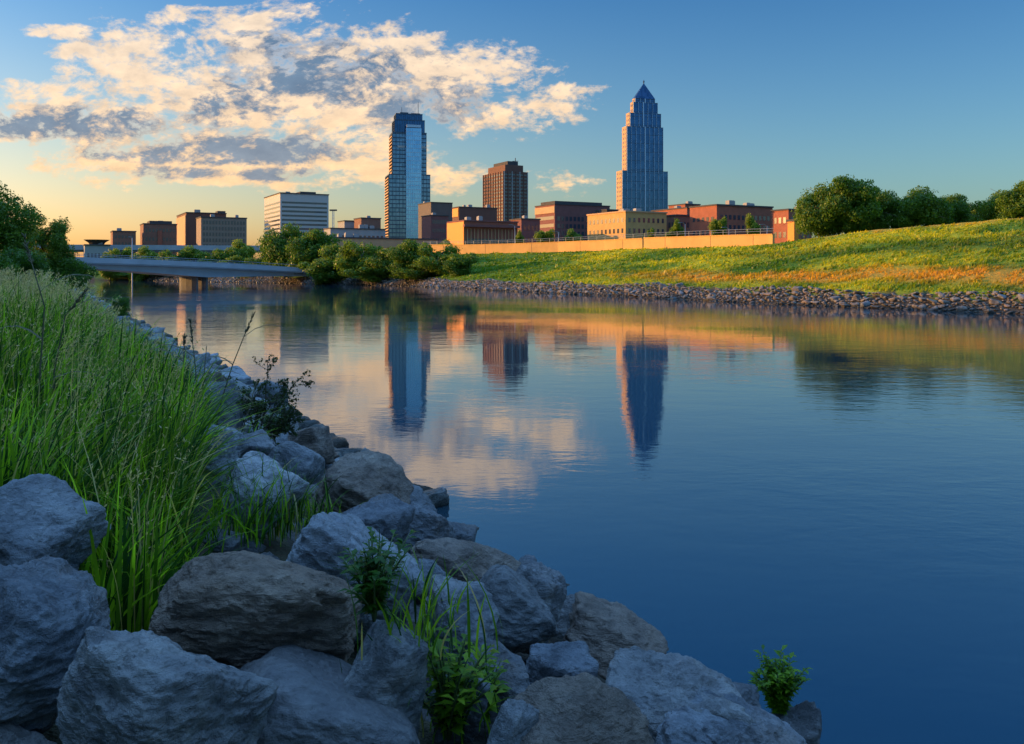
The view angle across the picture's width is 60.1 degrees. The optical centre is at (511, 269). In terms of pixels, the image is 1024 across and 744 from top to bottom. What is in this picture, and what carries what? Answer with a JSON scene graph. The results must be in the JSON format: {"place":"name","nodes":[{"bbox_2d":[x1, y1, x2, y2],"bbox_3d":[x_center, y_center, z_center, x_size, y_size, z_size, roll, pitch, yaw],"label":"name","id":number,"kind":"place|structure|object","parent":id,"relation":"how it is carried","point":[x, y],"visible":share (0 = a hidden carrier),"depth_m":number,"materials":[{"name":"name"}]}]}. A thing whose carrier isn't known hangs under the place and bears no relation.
{"place":"outdoors","nodes":[
{"label":"outdoors","id":0,"kind":"place"},
{"bbox_2d":[0,0,1023,258],"label":"sky","id":1,"kind":"structure","parent":0,"point":[124,114],"materials":[{"name":"blue"}]},
{"bbox_2d":[43,218,1023,743],"bbox_3d":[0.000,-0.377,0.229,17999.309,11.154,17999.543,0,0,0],"label":"ground","id":2,"kind":"structure","parent":0,"point":[281,548],"depth_m":82.45,"materials":[{"name":"green plant"}]},
{"bbox_2d":[0,181,45,257],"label":"broadleaf tree","id":3,"kind":"object","parent":2,"relation":"on","point":[12,227],"visible":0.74,"depth_m":43.37,"materials":[{"name":"green plant"}]},
{"bbox_2d":[0,245,53,281],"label":"shrub","id":4,"kind":"object","parent":2,"relation":"on","point":[39,262],"visible":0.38,"depth_m":37.32,"materials":[{"name":"green plant"}]},
{"bbox_2d":[0,721,56,743],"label":"boulder","id":5,"kind":"object","parent":2,"relation":"on","point":[11,732],"visible":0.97,"depth_m":2.29,"materials":[{"name":"stone"}]},
{"bbox_2d":[27,214,79,281],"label":"broadleaf tree","id":6,"kind":"object","parent":2,"relation":"on","point":[57,247],"visible":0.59,"depth_m":51.76,"materials":[{"name":"green plant"}]},
{"bbox_2d":[0,556,110,733],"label":"boulder","id":7,"kind":"object","parent":2,"relation":"on","point":[52,609],"visible":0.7,"depth_m":2.35,"materials":[{"name":"grey stone"}]},
{"bbox_2d":[0,473,110,570],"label":"boulder","id":8,"kind":"object","parent":2,"relation":"on","point":[41,515],"visible":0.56,"depth_m":3.20,"materials":[{"name":"grey stone"}]},
{"bbox_2d":[43,251,99,289],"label":"shrub","id":9,"kind":"object","parent":2,"relation":"on","point":[71,265],"visible":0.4,"depth_m":51.56,"materials":[{"name":"green plant"}]},
{"bbox_2d":[83,239,110,257],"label":"terminal building","id":10,"kind":"structure","parent":2,"relation":"on","point":[97,246],"depth_m":321.97,"materials":[{"name":"grey concrete"}]},
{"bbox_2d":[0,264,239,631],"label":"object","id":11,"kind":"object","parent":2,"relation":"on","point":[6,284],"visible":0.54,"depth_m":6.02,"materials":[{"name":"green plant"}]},
{"bbox_2d":[110,228,136,254],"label":"brick building","id":12,"kind":"structure","parent":2,"relation":"on","point":[119,236],"depth_m":422.43,"materials":[{"name":"brown brick"}]},
{"bbox_2d":[37,245,263,252],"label":"viaduct","id":13,"kind":"object","parent":2,"relation":"on","point":[158,248],"visible":0.02,"depth_m":336.98,"materials":[{"name":"concrete"}]},
{"bbox_2d":[85,460,219,574],"bbox_3d":[-1.740,1.100,4.050,0.883,0.521,0.800,0,0,29],"label":"grass clump","id":14,"kind":"object","parent":2,"relation":"on","point":[143,511],"visible":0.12,"depth_m":3.95,"materials":[{"name":"green plant"}]},
{"bbox_2d":[0,264,313,632],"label":"tall grass","id":15,"kind":"structure","parent":2,"relation":"on","point":[16,464],"depth_m":5.02,"materials":[{"name":"green plant"}]},
{"bbox_2d":[0,232,101,412],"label":"reed","id":16,"kind":"object","parent":15,"relation":"on","point":[28,251],"visible":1,"depth_m":5.50,"materials":[{"name":"plant"}]},
{"bbox_2d":[140,221,176,255],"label":"brick building","id":17,"kind":"structure","parent":2,"relation":"on","point":[158,232],"depth_m":433.67,"materials":[{"name":"brown brick"}]},
{"bbox_2d":[80,492,242,589],"bbox_3d":[-1.606,1.142,3.781,1.003,0.471,0.692,0,0,0],"label":"grass clump","id":18,"kind":"object","parent":2,"relation":"on","point":[191,549],"visible":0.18,"depth_m":3.76,"materials":[{"name":"green plant"}]},
{"bbox_2d":[55,626,278,743],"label":"boulder","id":19,"kind":"object","parent":2,"relation":"on","point":[142,686],"visible":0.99,"depth_m":2.14,"materials":[{"name":"grey stone"}]},
{"bbox_2d":[75,254,309,285],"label":"river bridge","id":20,"kind":"structure","parent":2,"relation":"on","point":[190,272],"depth_m":164.52,"materials":[{"name":"concrete"}]},
{"bbox_2d":[176,210,226,253],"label":"slab building","id":21,"kind":"structure","parent":2,"relation":"on","point":[186,227],"depth_m":452.49,"materials":[{"name":"brown concrete"}]},
{"bbox_2d":[198,386,242,430],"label":"boulder","id":22,"kind":"object","parent":2,"relation":"on","point":[238,414],"visible":0.35,"depth_m":8.86,"materials":[{"name":"stone"}]},
{"bbox_2d":[196,214,246,256],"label":"office block","id":23,"kind":"structure","parent":2,"relation":"on","point":[212,229],"depth_m":404.56,"materials":[{"name":"grey concrete"}]},
{"bbox_2d":[196,424,247,474],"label":"boulder","id":24,"kind":"object","parent":2,"relation":"on","point":[237,450],"visible":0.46,"depth_m":6.57,"materials":[{"name":"stone"}]},
{"bbox_2d":[84,295,361,469],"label":"riprap","id":25,"kind":"object","parent":2,"relation":"on","point":[308,422],"visible":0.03,"depth_m":16.54,"materials":[{"name":"grey stone"}]},
{"bbox_2d":[201,529,245,552],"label":"boulder","id":26,"kind":"object","parent":2,"relation":"on","point":[231,544],"visible":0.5,"depth_m":4.36,"materials":[{"name":"stone"}]},
{"bbox_2d":[184,475,301,547],"bbox_3d":[-1.326,1.190,4.459,0.709,0.350,0.610,0,0,39],"label":"grass clump","id":27,"kind":"object","parent":2,"relation":"on","point":[240,523],"visible":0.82,"depth_m":4.40,"materials":[{"name":"green plant"}]},
{"bbox_2d":[239,429,274,457],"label":"boulder","id":28,"kind":"object","parent":2,"relation":"on","point":[262,442],"visible":0.38,"depth_m":7.70,"materials":[{"name":"grey stone"}]},
{"bbox_2d":[195,445,329,524],"bbox_3d":[-1.452,1.189,4.886,0.882,0.398,0.751,0,0,0],"label":"grass clump","id":29,"kind":"object","parent":2,"relation":"on","point":[287,515],"visible":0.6,"depth_m":4.85,"materials":[{"name":"green plant"}]},
{"bbox_2d":[221,451,308,537],"bbox_3d":[-1.405,1.278,5.037,0.520,0.467,0.494,0,0,0],"label":"boulder","id":30,"kind":"object","parent":2,"relation":"on","point":[298,491],"visible":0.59,"depth_m":4.91,"materials":[{"name":"stone"}]},
{"bbox_2d":[215,354,314,444],"bbox_3d":[-2.592,1.377,9.216,1.072,0.982,0.731,0,0,-20],"label":"twiggy shrub","id":31,"kind":"object","parent":2,"relation":"on","point":[283,419],"visible":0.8,"depth_m":9.23,"materials":[{"name":"green plant"}]},
{"bbox_2d":[251,219,305,277],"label":"bushy tree","id":32,"kind":"object","parent":2,"relation":"on","point":[273,246],"visible":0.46,"depth_m":193.13,"materials":[{"name":"green plant"}]},
{"bbox_2d":[232,500,330,540],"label":"grass clump","id":33,"kind":"object","parent":2,"relation":"on","point":[277,528],"visible":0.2,"depth_m":5.03,"materials":[{"name":"green plant"}]},
{"bbox_2d":[226,465,350,523],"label":"grass clump","id":34,"kind":"object","parent":2,"relation":"on","point":[316,504],"visible":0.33,"depth_m":5.11,"materials":[{"name":"green plant"}]},
{"bbox_2d":[264,191,328,235],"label":"banded building","id":35,"kind":"structure","parent":2,"relation":"on","point":[307,211],"depth_m":426.60,"materials":[{"name":"white concrete"}]},
{"bbox_2d":[268,441,324,484],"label":"boulder","id":36,"kind":"object","parent":2,"relation":"on","point":[288,451],"visible":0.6,"depth_m":7.27,"materials":[{"name":"grey stone"}]},
{"bbox_2d":[288,426,334,464],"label":"boulder","id":37,"kind":"object","parent":2,"relation":"on","point":[318,440],"visible":0.41,"depth_m":11.27,"materials":[{"name":"grey stone"}]},
{"bbox_2d":[283,228,341,276],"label":"bushy tree","id":38,"kind":"object","parent":2,"relation":"on","point":[307,246],"visible":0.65,"depth_m":186.53,"materials":[{"name":"green plant"}]},
{"bbox_2d":[296,257,348,284],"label":"bush","id":39,"kind":"object","parent":2,"relation":"on","point":[318,270],"visible":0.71,"depth_m":175.20,"materials":[{"name":"green plant"}]},
{"bbox_2d":[240,644,419,743],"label":"boulder","id":40,"kind":"object","parent":2,"relation":"on","point":[315,702],"visible":0.53,"depth_m":2.48,"materials":[{"name":"stone"}]},
{"bbox_2d":[148,550,361,668],"bbox_3d":[-0.858,1.187,3.059,0.667,0.499,0.633,0,0,0],"label":"boulder","id":41,"kind":"object","parent":40,"relation":"on","point":[238,609],"visible":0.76,"depth_m":2.82,"materials":[{"name":"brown stone"}]},
{"bbox_2d":[332,239,372,281],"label":"bush","id":42,"kind":"object","parent":2,"relation":"on","point":[350,253],"visible":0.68,"depth_m":169.37,"materials":[{"name":"green plant"}]},
{"bbox_2d":[323,224,385,237],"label":"building","id":43,"kind":"structure","parent":2,"relation":"on","point":[364,231],"depth_m":386.93,"materials":[{"name":"grey concrete"}]},
{"bbox_2d":[286,512,423,643],"bbox_3d":[-0.650,1.258,3.656,0.575,0.566,0.546,0,0,-19],"label":"boulder","id":44,"kind":"object","parent":2,"relation":"on","point":[327,538],"visible":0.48,"depth_m":3.46,"materials":[{"name":"stone"}]},
{"bbox_2d":[395,543,474,623],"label":"grass clump","id":45,"kind":"object","parent":44,"relation":"on","point":[415,610],"visible":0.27,"depth_m":3.65,"materials":[{"name":"green plant"}]},
{"bbox_2d":[305,450,413,516],"bbox_3d":[-1.124,1.624,6.414,0.803,0.560,0.763,0,0,0],"label":"boulder","id":46,"kind":"object","parent":2,"relation":"on","point":[366,475],"visible":0.56,"depth_m":6.28,"materials":[{"name":"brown stone"}]},
{"bbox_2d":[336,260,395,282],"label":"bush","id":47,"kind":"object","parent":2,"relation":"on","point":[366,274],"visible":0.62,"depth_m":166.39,"materials":[{"name":"green plant"}]},
{"bbox_2d":[342,493,414,547],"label":"boulder","id":48,"kind":"object","parent":2,"relation":"on","point":[385,513],"visible":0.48,"depth_m":4.76,"materials":[{"name":"stone"}]},
{"bbox_2d":[323,474,436,512],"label":"boulder","id":49,"kind":"object","parent":2,"relation":"on","point":[419,495],"visible":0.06,"depth_m":8.02,"materials":[{"name":"stone"}]},
{"bbox_2d":[365,245,396,276],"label":"bush","id":50,"kind":"object","parent":2,"relation":"on","point":[379,260],"visible":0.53,"depth_m":165.86,"materials":[{"name":"green plant"}]},
{"bbox_2d":[331,233,437,254],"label":"building","id":51,"kind":"structure","parent":2,"relation":"on","point":[384,243],"depth_m":339.14,"materials":[{"name":"beige concrete"}]},
{"bbox_2d":[343,620,428,735],"bbox_3d":[-0.398,1.269,2.717,0.298,0.380,0.283,0,0,0],"label":"boulder","id":52,"kind":"object","parent":2,"relation":"on","point":[388,670],"visible":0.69,"depth_m":2.61,"materials":[{"name":"grey stone"}]},
{"bbox_2d":[337,526,417,621],"bbox_3d":[-0.424,0.942,2.684,0.259,0.257,0.335,0,0,0],"label":"leafy weed","id":53,"kind":"object","parent":52,"relation":"on","point":[373,578],"visible":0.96,"depth_m":2.66,"materials":[{"name":"green plant"}]},
{"bbox_2d":[344,541,502,662],"bbox_3d":[-0.229,1.014,2.762,0.458,0.305,0.574,0,0,35],"label":"grass clump","id":54,"kind":"object","parent":52,"relation":"on","point":[408,617],"visible":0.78,"depth_m":2.69,"materials":[{"name":"green plant"}]},
{"bbox_2d":[386,238,422,279],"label":"bushy tree","id":55,"kind":"object","parent":2,"relation":"on","point":[406,251],"visible":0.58,"depth_m":160.29,"materials":[{"name":"green plant"}]},
{"bbox_2d":[384,109,429,237],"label":"glass tower","id":56,"kind":"structure","parent":2,"relation":"on","point":[407,185],"depth_m":855.17,"materials":[{"name":"glass"}]},
{"bbox_2d":[394,262,435,279],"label":"bush","id":57,"kind":"object","parent":2,"relation":"on","point":[412,272],"visible":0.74,"depth_m":157.86,"materials":[{"name":"green plant"}]},
{"bbox_2d":[339,632,509,743],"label":"grass clump","id":58,"kind":"object","parent":2,"relation":"on","point":[462,727],"visible":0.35,"depth_m":2.80,"materials":[{"name":"green plant"}]},
{"bbox_2d":[404,501,456,553],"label":"boulder","id":59,"kind":"object","parent":2,"relation":"on","point":[429,523],"visible":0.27,"depth_m":6.11,"materials":[{"name":"stone"}]},
{"bbox_2d":[416,558,447,604],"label":"boulder","id":60,"kind":"object","parent":2,"relation":"on","point":[427,564],"visible":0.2,"depth_m":4.74,"materials":[{"name":"grey stone"}]},
{"bbox_2d":[421,213,448,243],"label":"brick building","id":61,"kind":"structure","parent":2,"relation":"on","point":[434,225],"depth_m":432.60,"materials":[{"name":"brown brick"}]},
{"bbox_2d":[418,201,451,237],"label":"theatre building","id":62,"kind":"structure","parent":2,"relation":"on","point":[437,208],"depth_m":525.27,"materials":[{"name":"concrete"}]},
{"bbox_2d":[423,487,448,506],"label":"boulder","id":63,"kind":"object","parent":2,"relation":"on","point":[438,496],"visible":0.35,"depth_m":11.19,"materials":[{"name":"stone"}]},
{"bbox_2d":[411,242,464,276],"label":"bush","id":64,"kind":"object","parent":2,"relation":"on","point":[430,259],"visible":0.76,"depth_m":156.54,"materials":[{"name":"green plant"}]},
{"bbox_2d":[427,675,490,743],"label":"boulder","id":65,"kind":"object","parent":2,"relation":"on","point":[471,730],"visible":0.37,"depth_m":2.85,"materials":[{"name":"stone"}]},
{"bbox_2d":[420,574,499,664],"bbox_3d":[-0.225,1.511,3.787,0.347,0.343,0.330,0,0,0],"label":"boulder","id":66,"kind":"object","parent":2,"relation":"on","point":[486,613],"visible":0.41,"depth_m":3.74,"materials":[{"name":"grey stone"}]},
{"bbox_2d":[441,252,482,275],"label":"bush","id":67,"kind":"object","parent":2,"relation":"on","point":[457,265],"visible":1,"depth_m":150.33,"materials":[{"name":"green plant"}]},
{"bbox_2d":[448,521,476,541],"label":"boulder","id":68,"kind":"object","parent":2,"relation":"on","point":[464,531],"visible":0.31,"depth_m":9.06,"materials":[{"name":"stone"}]},
{"bbox_2d":[410,537,520,581],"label":"boulder","id":69,"kind":"object","parent":2,"relation":"on","point":[459,553],"visible":0.42,"depth_m":5.19,"materials":[{"name":"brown stone"}]},
{"bbox_2d":[422,622,509,740],"bbox_3d":[-0.182,1.305,2.776,0.406,0.350,0.297,0,0,31],"label":"leafy weed","id":70,"kind":"object","parent":2,"relation":"on","point":[452,708],"visible":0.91,"depth_m":2.75,"materials":[{"name":"green plant"}]},
{"bbox_2d":[452,205,497,220],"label":"brown building","id":71,"kind":"structure","parent":2,"relation":"on","point":[487,212],"depth_m":484.96,"materials":[{"name":"grey concrete"}]},
{"bbox_2d":[447,216,519,243],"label":"building","id":72,"kind":"structure","parent":2,"relation":"on","point":[479,229],"depth_m":304.63,"materials":[{"name":"concrete"}]},
{"bbox_2d":[462,642,510,723],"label":"leafy weed","id":73,"kind":"object","parent":2,"relation":"on","point":[494,681],"visible":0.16,"depth_m":3.06,"materials":[{"name":"green plant"}]},
{"bbox_2d":[467,637,529,727],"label":"boulder","id":74,"kind":"object","parent":2,"relation":"on","point":[515,675],"visible":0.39,"depth_m":3.17,"materials":[{"name":"stone"}]},
{"bbox_2d":[483,158,527,220],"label":"brown tower","id":75,"kind":"structure","parent":2,"relation":"on","point":[505,188],"depth_m":767.75,"materials":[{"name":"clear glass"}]},
{"bbox_2d":[487,698,538,743],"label":"boulder","id":76,"kind":"object","parent":2,"relation":"on","point":[516,721],"visible":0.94,"depth_m":2.50,"materials":[{"name":"grey stone"}]},
{"bbox_2d":[479,564,559,653],"bbox_3d":[-0.034,1.596,4.048,0.494,0.456,0.470,0,0,0],"label":"boulder","id":77,"kind":"object","parent":2,"relation":"on","point":[526,617],"visible":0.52,"depth_m":3.90,"materials":[{"name":"stone"}]},
{"bbox_2d":[509,215,540,242],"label":"dark building","id":78,"kind":"structure","parent":2,"relation":"on","point":[529,227],"depth_m":331.76,"materials":[{"name":"red brick"}]},
{"bbox_2d":[423,234,643,253],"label":"flood wall","id":79,"kind":"structure","parent":2,"relation":"on","point":[586,245],"depth_m":183.00,"materials":[{"name":"concrete"}]},
{"bbox_2d":[516,560,566,654],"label":"boulder","id":80,"kind":"object","parent":2,"relation":"on","point":[549,583],"visible":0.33,"depth_m":4.57,"materials":[{"name":"grey stone"}]},
{"bbox_2d":[525,640,598,684],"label":"boulder","id":81,"kind":"object","parent":2,"relation":"on","point":[559,659],"visible":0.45,"depth_m":3.53,"materials":[{"name":"grey stone"}]},
{"bbox_2d":[556,594,574,637],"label":"boulder","id":82,"kind":"object","parent":2,"relation":"on","point":[563,623],"visible":0.2,"depth_m":5.51,"materials":[{"name":"stone"}]},
{"bbox_2d":[535,201,609,241],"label":"purple office","id":83,"kind":"structure","parent":2,"relation":"on","point":[561,217],"depth_m":435.56,"materials":[{"name":"red brick"}]},
{"bbox_2d":[143,276,1023,314],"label":"riprap","id":84,"kind":"object","parent":2,"relation":"on","point":[795,290],"visible":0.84,"depth_m":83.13,"materials":[{"name":"grey stone"}]},
{"bbox_2d":[514,672,653,743],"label":"boulder","id":85,"kind":"object","parent":2,"relation":"on","point":[584,708],"visible":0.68,"depth_m":2.61,"materials":[{"name":"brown stone"}]},
{"bbox_2d":[563,591,668,679],"bbox_3d":[0.544,1.991,4.675,0.546,0.428,0.519,0,0,0],"label":"boulder","id":86,"kind":"object","parent":2,"relation":"on","point":[604,629],"visible":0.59,"depth_m":4.59,"materials":[{"name":"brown stone"}]},
{"bbox_2d":[586,208,667,239],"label":"yellow building","id":87,"kind":"structure","parent":2,"relation":"on","point":[637,223],"depth_m":295.61,"materials":[{"name":"concrete"}]},
{"bbox_2d":[616,80,667,210],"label":"pointed tower","id":88,"kind":"structure","parent":2,"relation":"on","point":[642,179],"depth_m":857.58,"materials":[{"name":"blue glass"}]},
{"bbox_2d":[667,214,689,235],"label":"brick building","id":89,"kind":"structure","parent":2,"relation":"on","point":[684,220],"depth_m":302.07,"materials":[{"name":"red brick"}]},
{"bbox_2d":[605,646,755,742],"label":"boulder","id":90,"kind":"object","parent":2,"relation":"on","point":[654,686],"visible":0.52,"depth_m":3.17,"materials":[{"name":"grey stone"}]},
{"bbox_2d":[643,228,774,248],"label":"flood wall","id":91,"kind":"structure","parent":2,"relation":"on","point":[747,239],"depth_m":137.73,"materials":[{"name":"concrete"}]},
{"bbox_2d":[423,217,1023,294],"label":"bank grass","id":92,"kind":"structure","parent":2,"relation":"on","point":[749,277],"depth_m":94.15,"materials":[{"name":"green plant"}]},
{"bbox_2d":[654,686,806,743],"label":"boulder","id":93,"kind":"object","parent":2,"relation":"on","point":[683,724],"visible":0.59,"depth_m":2.94,"materials":[{"name":"grey stone"}]},
{"bbox_2d":[689,200,773,235],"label":"long brick building","id":94,"kind":"structure","parent":2,"relation":"on","point":[702,217],"depth_m":285.53,"materials":[{"name":"red brick"}]},
{"bbox_2d":[732,682,760,707],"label":"boulder","id":95,"kind":"object","parent":2,"relation":"on","point":[749,694],"visible":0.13,"depth_m":4.68,"materials":[{"name":"stone"}]},
{"bbox_2d":[771,206,811,242],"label":"brick building","id":96,"kind":"structure","parent":2,"relation":"on","point":[780,217],"depth_m":272.72,"materials":[{"name":"red brick"}]},
{"bbox_2d":[770,700,821,743],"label":"boulder","id":97,"kind":"object","parent":2,"relation":"on","point":[803,719],"visible":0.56,"depth_m":3.72,"materials":[{"name":"stone"}]},
{"bbox_2d":[748,645,811,714],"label":"leafy bush","id":98,"kind":"object","parent":97,"relation":"on","point":[778,687],"visible":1,"depth_m":3.77,"materials":[{"name":"green plant"}]},
{"bbox_2d":[784,179,845,237],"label":"broadleaf tree","id":99,"kind":"object","parent":2,"relation":"on","point":[806,218],"visible":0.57,"depth_m":130.32,"materials":[{"name":"green plant"}]},
{"bbox_2d":[810,174,886,237],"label":"broadleaf tree","id":100,"kind":"object","parent":2,"relation":"on","point":[851,204],"visible":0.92,"depth_m":127.65,"materials":[{"name":"green plant"}]},
{"bbox_2d":[866,187,900,230],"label":"broadleaf tree","id":101,"kind":"object","parent":2,"relation":"on","point":[883,199],"visible":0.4,"depth_m":132.19,"materials":[{"name":"green plant"}]},
{"bbox_2d":[882,183,954,228],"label":"broadleaf tree","id":102,"kind":"object","parent":2,"relation":"on","point":[916,207],"visible":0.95,"depth_m":127.93,"materials":[{"name":"green plant"}]},
{"bbox_2d":[942,193,973,223],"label":"broadleaf tree","id":103,"kind":"object","parent":2,"relation":"on","point":[958,202],"visible":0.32,"depth_m":131.97,"materials":[{"name":"green plant"}]},
{"bbox_2d":[968,190,1002,221],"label":"broadleaf tree","id":104,"kind":"object","parent":2,"relation":"on","point":[986,210],"visible":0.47,"depth_m":125.49,"materials":[{"name":"green plant"}]},
{"bbox_2d":[992,180,1023,218],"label":"broadleaf tree","id":105,"kind":"object","parent":2,"relation":"on","point":[1009,204],"visible":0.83,"depth_m":118.94,"materials":[{"name":"green plant"}]},
{"bbox_2d":[83,280,1023,743],"bbox_3d":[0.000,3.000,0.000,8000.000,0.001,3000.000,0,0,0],"label":"water","id":106,"kind":"structure","parent":0,"point":[833,498],"depth_m":14.59,"materials":[{"name":"blue liquid"}]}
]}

